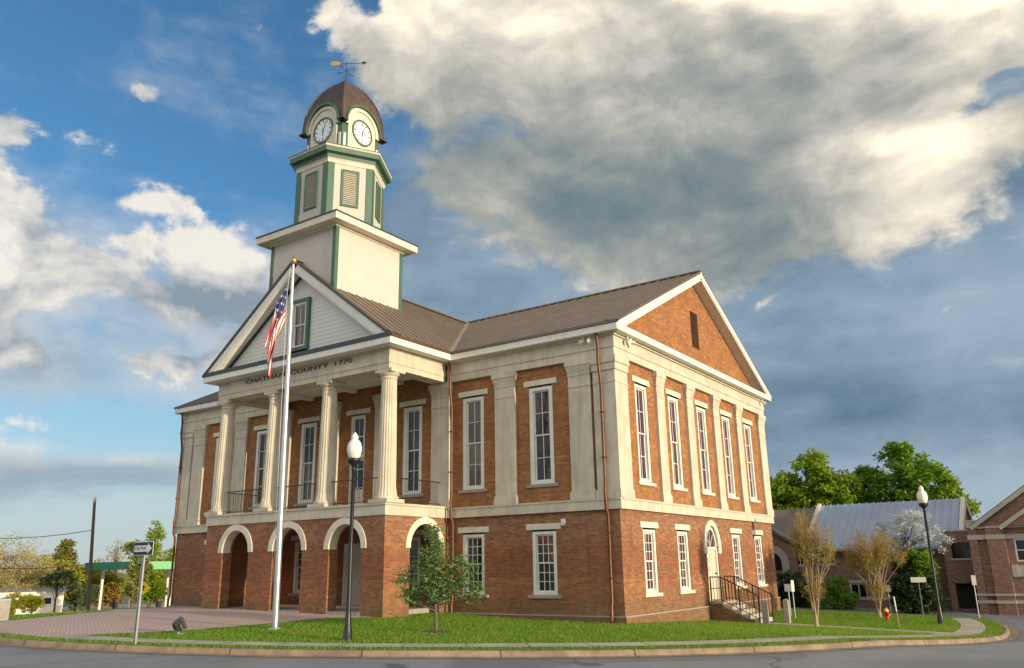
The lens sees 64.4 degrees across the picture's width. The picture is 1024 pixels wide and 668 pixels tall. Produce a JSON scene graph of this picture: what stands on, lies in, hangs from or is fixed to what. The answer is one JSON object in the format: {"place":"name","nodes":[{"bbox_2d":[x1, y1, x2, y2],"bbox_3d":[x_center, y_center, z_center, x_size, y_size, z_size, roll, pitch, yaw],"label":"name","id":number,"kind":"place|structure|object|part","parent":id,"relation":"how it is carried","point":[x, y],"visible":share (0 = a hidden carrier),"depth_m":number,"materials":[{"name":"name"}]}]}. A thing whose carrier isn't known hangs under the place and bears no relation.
{"place":"outdoors","nodes":[
{"label":"outdoors","id":0,"kind":"place"},
{"bbox_2d":[63,573,163,606],"bbox_3d":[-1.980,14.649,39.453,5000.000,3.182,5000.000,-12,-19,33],"label":"ground","id":1,"kind":"structure","parent":0,"point":[125,599],"depth_m":142.47,"materials":[{"name":"green plant"}]},
{"bbox_2d":[0,586,67,614],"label":"trailer house","id":2,"kind":"structure","parent":1,"relation":"on","point":[46,593],"depth_m":90.17,"materials":[{"name":"paint"}]},
{"bbox_2d":[43,597,52,604],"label":"window","id":3,"kind":"structure","parent":2,"relation":"in","point":[48,600],"depth_m":90.21,"materials":[{"name":"black glass"}]},
{"bbox_2d":[51,538,81,566],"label":"cedar tree","id":4,"kind":"object","parent":1,"relation":"on","point":[66,550],"visible":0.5,"depth_m":119.17,"materials":[{"name":"green plant"}]},
{"bbox_2d":[86,497,96,610],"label":"utility pole","id":5,"kind":"object","parent":1,"relation":"on","point":[88,597],"visible":0.83,"depth_m":51.70,"materials":[{"name":"brown wood"}]},
{"bbox_2d":[2,564,88,568],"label":"utility wire","id":6,"kind":"object","parent":5,"relation":"attached to","point":[40,568],"visible":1,"depth_m":52.99,"materials":[{"name":"black metal"}]},
{"bbox_2d":[0,530,90,538],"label":"utility wire","id":7,"kind":"object","parent":5,"relation":"attached to","point":[44,536],"visible":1,"depth_m":53.77,"materials":[{"name":"black metal"}]},
{"bbox_2d":[69,570,144,589],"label":"woodland","id":8,"kind":"object","parent":1,"relation":"on","point":[126,580],"depth_m":176.77,"materials":[{"name":"green plant"}]},
{"bbox_2d":[776,569,815,607],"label":"laurel shrub","id":9,"kind":"object","parent":1,"relation":"on","point":[800,600],"visible":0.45,"depth_m":42.03,"materials":[{"name":"green plant"}]},
{"bbox_2d":[815,575,860,609],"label":"holly shrub","id":10,"kind":"object","parent":1,"relation":"on","point":[837,596],"visible":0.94,"depth_m":40.65,"materials":[{"name":"green plant"}]},
{"bbox_2d":[771,497,972,609],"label":"brick hall","id":11,"kind":"structure","parent":1,"relation":"on","point":[945,514],"depth_m":45.09,"materials":[{"name":"brown brick"}]},
{"bbox_2d":[798,555,803,566],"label":"window","id":12,"kind":"structure","parent":11,"relation":"in","point":[799,564],"depth_m":45.46,"materials":[{"name":"white paint"}]},
{"bbox_2d":[819,551,835,565],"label":"window","id":13,"kind":"structure","parent":11,"relation":"in","point":[833,564],"depth_m":44.63,"materials":[{"name":"white paint"}]},
{"bbox_2d":[848,580,869,599],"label":"window","id":14,"kind":"structure","parent":11,"relation":"in","point":[857,586],"depth_m":43.45,"materials":[{"name":"glass"}]},
{"bbox_2d":[885,585,891,613],"bbox_3d":[17.645,12.444,38.032,0.260,1.342,0.060,-8,-17,24],"label":"sign post","id":15,"kind":"object","parent":1,"relation":"on","point":[888,588],"visible":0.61,"depth_m":38.10,"materials":[{"name":"metal"}]},
{"bbox_2d":[871,509,953,555],"bbox_3d":[19.515,11.017,39.727,3.874,4.900,2.457,-23,-27,53],"label":"flowering cherry","id":16,"kind":"object","parent":1,"relation":"on","point":[901,522],"visible":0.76,"depth_m":39.95,"materials":[{"name":"white plant"}]},
{"bbox_2d":[886,548,947,613],"bbox_3d":[19.006,11.684,38.439,2.593,3.120,2.529,-12,-19,33],"label":"evergreen shrub","id":17,"kind":"object","parent":1,"relation":"on","point":[905,593],"visible":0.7,"depth_m":37.88,"materials":[{"name":"green plant"}]},
{"bbox_2d":[910,577,925,614],"bbox_3d":[18.020,11.641,35.836,0.620,1.772,0.059,-7,-17,20],"label":"sign post","id":18,"kind":"object","parent":1,"relation":"on","point":[918,579],"visible":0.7,"depth_m":35.98,"materials":[{"name":"metal"}]},
{"bbox_2d":[971,575,979,617],"bbox_3d":[19.741,11.253,34.580,0.260,1.906,0.060,5,-17,-20],"label":"sign post","id":19,"kind":"object","parent":1,"relation":"on","point":[973,579],"visible":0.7,"depth_m":34.70,"materials":[{"name":"metal"}]},
{"bbox_2d":[941,485,1023,615],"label":"gabled brick building","id":20,"kind":"structure","parent":1,"relation":"on","point":[986,549],"depth_m":38.54,"materials":[{"name":"brown brick"}]},
{"bbox_2d":[957,583,979,608],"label":"recessed door","id":21,"kind":"structure","parent":20,"relation":"in","point":[966,594],"depth_m":40.19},
{"bbox_2d":[1013,539,1023,561],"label":"window","id":22,"kind":"structure","parent":20,"relation":"in","point":[1018,543],"depth_m":38.13,"materials":[{"name":"white paint"}]},
{"bbox_2d":[62,603,170,611],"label":"forecourt","id":23,"kind":"structure","parent":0,"point":[120,606],"depth_m":113.21,"materials":[{"name":"brown brick"}]},
{"bbox_2d":[3,591,24,614],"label":"forsythia bush","id":24,"kind":"object","parent":23,"relation":"on","point":[15,604],"visible":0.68,"depth_m":53.94,"materials":[{"name":"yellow plant"}]},
{"bbox_2d":[19,593,44,612],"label":"forsythia bush","id":25,"kind":"object","parent":23,"relation":"on","point":[32,604],"visible":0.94,"depth_m":56.08,"materials":[{"name":"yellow plant"}]},
{"bbox_2d":[0,531,64,592],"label":"willow tree","id":26,"kind":"object","parent":23,"relation":"on","point":[8,580],"visible":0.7,"depth_m":92.39,"materials":[{"name":"beige plant"}]},
{"bbox_2d":[17,554,87,598],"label":"spring tree","id":27,"kind":"object","parent":23,"relation":"on","point":[83,578],"visible":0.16,"depth_m":99.76,"materials":[{"name":"green plant"}]},
{"bbox_2d":[63,582,98,611],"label":"thicket tree","id":28,"kind":"object","parent":23,"relation":"on","point":[76,600],"visible":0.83,"depth_m":99.62,"materials":[{"name":"green plant"}]},
{"bbox_2d":[71,557,125,610],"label":"spring tree","id":29,"kind":"object","parent":23,"relation":"on","point":[108,582],"visible":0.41,"depth_m":105.90,"materials":[{"name":"green plant"}]},
{"bbox_2d":[90,584,123,608],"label":"thicket tree","id":30,"kind":"object","parent":23,"relation":"on","point":[108,596],"visible":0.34,"depth_m":106.61,"materials":[{"name":"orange plant"}]},
{"bbox_2d":[101,540,129,606],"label":"bare tree","id":31,"kind":"object","parent":23,"relation":"on","point":[115,558],"visible":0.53,"depth_m":116.87,"materials":[{"name":"brown plant"}]},
{"bbox_2d":[112,598,118,608],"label":"fuel pump","id":32,"kind":"object","parent":23,"relation":"on","point":[114,604],"visible":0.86,"depth_m":99.49,"materials":[{"name":"metal"}]},
{"bbox_2d":[84,561,174,609],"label":"station canopy","id":33,"kind":"object","parent":23,"relation":"on","point":[103,566],"visible":0.29,"depth_m":100.26,"materials":[{"name":"green painted metal"},{"name":"white paint"}]},
{"bbox_2d":[120,539,153,608],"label":"pine tree","id":34,"kind":"object","parent":23,"relation":"on","point":[131,591],"visible":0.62,"depth_m":80.39,"materials":[{"name":"green plant"}]},
{"bbox_2d":[137,582,149,607],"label":"warning sign","id":35,"kind":"object","parent":23,"relation":"on","point":[145,587],"visible":0.76,"depth_m":65.67,"materials":[{"name":"metal"}]},
{"bbox_2d":[125,520,166,603],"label":"larch tree","id":36,"kind":"object","parent":23,"relation":"on","point":[155,536],"visible":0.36,"depth_m":124.41,"materials":[{"name":"green plant"}]},
{"bbox_2d":[130,574,171,607],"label":"thicket tree","id":37,"kind":"object","parent":23,"relation":"on","point":[158,586],"visible":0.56,"depth_m":107.74,"materials":[{"name":"green plant"}]},
{"bbox_2d":[155,599,161,606],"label":"fuel pump","id":38,"kind":"object","parent":23,"relation":"on","point":[158,603],"visible":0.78,"depth_m":94.64,"materials":[{"name":"metal"}]},
{"bbox_2d":[162,547,175,602],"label":"larch tree","id":39,"kind":"object","parent":23,"relation":"on","point":[169,552],"visible":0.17,"depth_m":127.28,"materials":[{"name":"green plant"}]},
{"bbox_2d":[0,606,366,636],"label":"plaza","id":40,"kind":"structure","parent":0,"point":[158,619],"depth_m":26.24,"materials":[{"name":"brick"}]},
{"bbox_2d":[0,618,985,646],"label":"sidewalk","id":41,"kind":"structure","parent":0,"point":[971,626],"depth_m":19.99,"materials":[{"name":"concrete"}]},
{"bbox_2d":[0,606,1002,649],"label":"lawn","id":42,"kind":"structure","parent":0,"point":[473,625],"depth_m":22.21,"materials":[{"name":"green plant"}]},
{"bbox_2d":[0,598,10,620],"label":"utility cabinet","id":43,"kind":"object","parent":42,"relation":"on","point":[5,603],"visible":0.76,"depth_m":27.99,"materials":[{"name":"metal"}]},
{"bbox_3d":[-17.536,9.454,27.872,0.014,0.610,0.550,-12,-19,33],"label":"door","id":44,"kind":"part","parent":43,"relation":"part of","materials":[{"name":"metal"}]},
{"bbox_2d":[37,567,78,611],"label":"street tree","id":45,"kind":"object","parent":42,"relation":"on","point":[56,576],"visible":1,"depth_m":52.07,"materials":[{"name":"green plant"}]},
{"bbox_2d":[133,541,153,643],"bbox_3d":[-9.070,6.415,19.770,0.840,2.680,0.066,-12,-19,33],"label":"one way sign","id":46,"kind":"object","parent":42,"relation":"on","point":[143,549],"visible":0.98,"depth_m":19.91,"materials":[{"name":"metal"}]},
{"bbox_2d":[172,616,187,634],"bbox_3d":[-9.038,7.969,22.099,0.367,0.541,0.448,8,-18,-29],"label":"ground spotlight","id":47,"kind":"object","parent":42,"relation":"on","point":[179,624],"visible":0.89,"depth_m":21.97,"materials":[{"name":"metal"}]},
{"bbox_2d":[269,257,296,629],"bbox_3d":[-6.901,3.037,24.900,0.396,11.520,0.380,-12,-19,33],"label":"flagpole","id":48,"kind":"object","parent":42,"relation":"on","point":[277,579],"visible":0.93,"depth_m":24.49,"materials":[{"name":"metal"}]},
{"bbox_2d":[265,287,286,377],"bbox_3d":[-7.502,-0.056,25.747,0.565,3.050,0.199,0,-16,-2],"label":"flag","id":49,"kind":"object","parent":48,"relation":"hanging from","point":[277,324],"visible":1,"depth_m":25.78,"materials":[{"name":"multicoloured fabric"}]},
{"bbox_2d":[342,432,361,640],"bbox_3d":[-4.141,5.175,20.953,0.390,5.320,0.390,-12,-19,33],"label":"street lamp","id":50,"kind":"object","parent":42,"relation":"on","point":[354,448],"visible":0.96,"depth_m":20.99,"materials":[{"name":"black metal"}]},
{"bbox_2d":[422,630,450,633],"bbox_3d":[-2.102,8.235,22.520,0.894,0.050,0.921,-12,-19,33],"label":"mulch ring","id":51,"kind":"object","parent":42,"relation":"on","point":[433,631],"visible":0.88,"depth_m":22.32,"materials":[{"name":"brown soil"}]},
{"bbox_2d":[391,523,485,630],"bbox_3d":[-2.108,6.904,22.896,2.501,3.108,2.034,-12,-19,33],"label":"young magnolia","id":52,"kind":"object","parent":42,"relation":"on","point":[435,592],"visible":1,"depth_m":22.78,"materials":[{"name":"green plant"}]},
{"bbox_2d":[166,61,780,623],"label":"courthouse","id":53,"kind":"structure","parent":42,"relation":"on","point":[598,457],"depth_m":30.89,"materials":[{"name":"brick"}]},
{"bbox_2d":[207,432,218,511],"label":"window","id":54,"kind":"structure","parent":53,"relation":"in","point":[216,435],"depth_m":38.68,"materials":[{"name":"white paint"}]},
{"bbox_2d":[249,424,267,509],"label":"window","id":55,"kind":"structure","parent":53,"relation":"in","point":[261,435],"depth_m":36.91,"materials":[{"name":"white paint"}]},
{"bbox_2d":[288,536,301,595],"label":"window","id":56,"kind":"structure","parent":53,"relation":"in","point":[298,552],"depth_m":34.06,"materials":[{"name":"white paint"}]},
{"bbox_2d":[291,301,306,347],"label":"gable window","id":57,"kind":"structure","parent":53,"relation":"in","point":[299,309],"depth_m":32.10,"materials":[{"name":"white paint"}]},
{"bbox_2d":[293,416,319,506],"bbox_3d":[-8.800,5.482,35.061,1.380,3.780,0.230,-12,-19,33],"label":"window","id":58,"kind":"structure","parent":53,"relation":"in","point":[308,431],"depth_m":35.16,"materials":[{"name":"white paint"}]},
{"bbox_2d":[345,554,360,605],"bbox_3d":[-6.234,9.746,32.105,0.980,2.060,0.120,-12,-19,33],"label":"ground door","id":59,"kind":"structure","parent":53,"relation":"in","point":[356,558],"depth_m":32.12,"materials":[{"name":"grey wood"}]},
{"bbox_2d":[351,458,363,503],"bbox_3d":[-6.293,6.097,33.144,0.800,2.030,0.120,-12,-19,33],"label":"porch door","id":60,"kind":"structure","parent":53,"relation":"in","point":[359,468],"depth_m":33.13,"materials":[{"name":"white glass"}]},
{"bbox_2d":[346,408,370,456],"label":"window","id":61,"kind":"structure","parent":53,"relation":"in","point":[358,422],"depth_m":33.78,"materials":[{"name":"white paint"}]},
{"bbox_2d":[398,398,425,497],"bbox_3d":[-3.873,4.471,31.789,1.380,3.780,0.230,-12,-19,33],"label":"window","id":62,"kind":"structure","parent":53,"relation":"in","point":[412,428],"depth_m":31.86,"materials":[{"name":"white paint"}]},
{"bbox_2d":[409,529,423,593],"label":"window","id":63,"kind":"structure","parent":53,"relation":"in","point":[415,542],"depth_m":30.63,"materials":[{"name":"white paint"}]},
{"bbox_2d":[458,388,487,493],"bbox_3d":[-1.410,3.965,30.153,1.380,3.780,0.230,-12,-19,33],"label":"window","id":64,"kind":"structure","parent":53,"relation":"in","point":[473,408],"depth_m":30.21,"materials":[{"name":"white paint"}]},
{"bbox_2d":[458,526,488,597],"bbox_3d":[-1.343,8.120,28.970,1.380,2.420,0.230,-12,-19,33],"label":"window","id":65,"kind":"structure","parent":53,"relation":"in","point":[473,543],"depth_m":29.06,"materials":[{"name":"white paint"}]},
{"bbox_2d":[523,377,558,487],"bbox_3d":[1.053,3.460,28.517,1.380,3.780,0.230,-12,-19,33],"label":"window","id":66,"kind":"structure","parent":53,"relation":"in","point":[540,398],"depth_m":28.57,"materials":[{"name":"grey glass"}]},
{"bbox_2d":[526,523,562,598],"bbox_3d":[1.120,7.614,27.334,1.380,2.420,0.230,-12,-19,33],"label":"window","id":67,"kind":"structure","parent":53,"relation":"in","point":[545,582],"depth_m":27.37,"materials":[{"name":"white paint"}]},
{"bbox_2d":[631,375,655,486],"bbox_3d":[4.564,3.412,28.545,0.230,3.780,1.380,-12,-19,33],"label":"window","id":68,"kind":"structure","parent":53,"relation":"in","point":[640,391],"depth_m":28.65,"materials":[{"name":"white paint"}]},
{"bbox_2d":[640,521,662,596],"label":"window","id":69,"kind":"structure","parent":53,"relation":"in","point":[651,575],"depth_m":27.47,"materials":[{"name":"white paint"}]},
{"bbox_2d":[665,388,687,491],"bbox_3d":[6.150,4.013,30.748,0.230,3.780,1.380,-12,-19,33],"label":"window","id":70,"kind":"structure","parent":53,"relation":"in","point":[672,402],"depth_m":30.87,"materials":[{"name":"white paint"}]},
{"bbox_2d":[674,524,695,593],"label":"window","id":71,"kind":"structure","parent":53,"relation":"in","point":[685,582],"depth_m":29.68,"materials":[{"name":"white paint"}]},
{"bbox_2d":[694,399,715,495],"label":"window","id":72,"kind":"structure","parent":53,"relation":"in","point":[701,420],"depth_m":33.07,"materials":[{"name":"white paint"}]},
{"bbox_2d":[707,549,717,600],"bbox_3d":[7.775,9.363,31.625,0.120,1.900,1.000,-12,-19,33],"label":"side door","id":73,"kind":"structure","parent":53,"relation":"in","point":[711,553],"depth_m":31.73,"materials":[{"name":"beige wood"}]},
{"bbox_2d":[719,409,739,499],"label":"window","id":74,"kind":"structure","parent":53,"relation":"in","point":[725,421],"depth_m":35.28,"materials":[{"name":"white paint"}]},
{"bbox_2d":[729,528,746,588],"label":"window","id":75,"kind":"structure","parent":53,"relation":"in","point":[735,538],"depth_m":34.13,"materials":[{"name":"white paint"}]},
{"bbox_2d":[741,418,760,502],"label":"window","id":76,"kind":"structure","parent":53,"relation":"in","point":[749,453],"depth_m":37.50,"materials":[{"name":"white paint"}]},
{"bbox_2d":[752,530,768,586],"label":"window","id":77,"kind":"structure","parent":53,"relation":"in","point":[758,546],"depth_m":36.32,"materials":[{"name":"white paint"}]},
{"bbox_2d":[709,576,773,622],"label":"entrance steps","id":78,"kind":"structure","parent":42,"relation":"on","point":[728,610],"depth_m":30.42,"materials":[{"name":"brick"}]},
{"bbox_2d":[761,601,769,623],"bbox_3d":[9.143,10.140,29.317,0.200,0.980,0.200,-12,-19,33],"label":"stone post","id":79,"kind":"object","parent":42,"relation":"on","point":[765,612],"visible":0.68,"depth_m":29.27,"materials":[{"name":"grey stone"}]},
{"bbox_2d":[783,599,790,622],"bbox_3d":[10.380,10.542,30.690,0.200,1.040,0.200,-12,-19,33],"label":"stone post","id":80,"kind":"object","parent":42,"relation":"on","point":[787,615],"visible":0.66,"depth_m":30.64,"materials":[{"name":"grey stone"}]},
{"bbox_2d":[784,584,791,615],"bbox_3d":[11.708,11.320,34.297,0.300,1.483,0.059,-5,-16,14],"label":"sign post","id":81,"kind":"object","parent":42,"relation":"on","point":[787,587],"visible":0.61,"depth_m":34.41,"materials":[{"name":"metal"}]},
{"bbox_2d":[791,580,795,617],"bbox_3d":[11.444,10.877,33.022,0.160,1.680,0.059,7,-18,-26],"label":"sign post","id":82,"kind":"object","parent":42,"relation":"on","point":[792,585],"visible":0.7,"depth_m":33.11,"materials":[{"name":"metal"}]},
{"bbox_2d":[780,505,839,626],"bbox_3d":[10.673,8.176,28.581,1.962,4.320,1.552,-12,-19,33],"label":"crape myrtle","id":83,"kind":"object","parent":42,"relation":"on","point":[807,548],"visible":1,"depth_m":28.53,"materials":[{"name":"brown plant"}]},
{"bbox_2d":[838,527,910,616],"bbox_3d":[15.263,10.003,34.217,2.480,3.950,2.527,1,-16,-7],"label":"crape myrtle","id":84,"kind":"object","parent":42,"relation":"on","point":[878,553],"visible":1,"depth_m":34.26,"materials":[{"name":"brown plant"}]},
{"bbox_2d":[883,607,889,620],"bbox_3d":[14.935,11.184,32.399,0.294,0.552,0.276,-12,-19,33],"label":"fire hydrant","id":85,"kind":"object","parent":42,"relation":"on","point":[886,612],"visible":0.96,"depth_m":32.34,"materials":[{"name":"red metal"}]},
{"bbox_2d":[893,597,899,625],"bbox_3d":[14.006,10.163,29.607,0.048,1.152,0.101,13,-21,-40],"label":"marker stake","id":86,"kind":"object","parent":42,"relation":"on","point":[896,611],"visible":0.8,"depth_m":29.61,"materials":[{"name":"white wood"}]},
{"bbox_2d":[903,549,937,614],"bbox_3d":[19.199,11.532,37.912,1.432,2.973,1.392,-12,-19,33],"label":"tree","id":87,"kind":"object","parent":42,"relation":"on","point":[924,559],"visible":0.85,"depth_m":37.80,"materials":[{"name":"green plant"}]},
{"bbox_2d":[917,485,944,623],"bbox_3d":[16.331,8.594,31.707,0.390,5.320,0.390,-12,-19,33],"label":"street lamp","id":88,"kind":"object","parent":42,"relation":"on","point":[922,497],"visible":0.96,"depth_m":31.77,"materials":[{"name":"black metal"}]},
{"bbox_2d":[0,604,1023,667],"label":"road","id":89,"kind":"structure","parent":0,"point":[1007,654],"depth_m":17.74,"materials":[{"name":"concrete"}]},
{"bbox_2d":[0,609,1009,656],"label":"kerb","id":90,"kind":"structure","parent":89,"relation":"on","point":[446,653],"depth_m":18.73,"materials":[{"name":"concrete"}]},
{"bbox_2d":[0,623,1018,657],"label":"gutter pan","id":91,"kind":"object","parent":89,"relation":"on","point":[1013,634],"visible":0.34,"depth_m":18.82,"materials":[{"name":"concrete"}]},
{"bbox_2d":[770,448,872,509],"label":"maple tree","id":92,"kind":"object","parent":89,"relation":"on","point":[822,483],"visible":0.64,"depth_m":54.77,"materials":[{"name":"green plant"}]},
{"bbox_2d":[849,464,890,503],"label":"maple tree","id":93,"kind":"object","parent":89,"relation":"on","point":[866,472],"visible":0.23,"depth_m":55.74,"materials":[{"name":"green plant"}]},
{"bbox_2d":[866,440,954,502],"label":"maple tree","id":94,"kind":"object","parent":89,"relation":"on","point":[908,477],"visible":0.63,"depth_m":52.86,"materials":[{"name":"green plant"}]},
{"bbox_2d":[933,470,981,516],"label":"maple tree","id":95,"kind":"object","parent":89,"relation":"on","point":[958,494],"visible":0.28,"depth_m":52.34,"materials":[{"name":"green plant"}]},
{"bbox_2d":[0,0,1023,572],"label":"sky","id":96,"kind":"structure","parent":0,"point":[844,179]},
{"bbox_2d":[770,622,957,633],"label":"walkway","id":97,"kind":"structure","parent":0,"point":[871,628],"depth_m":28.18,"materials":[{"name":"concrete"}]}
]}

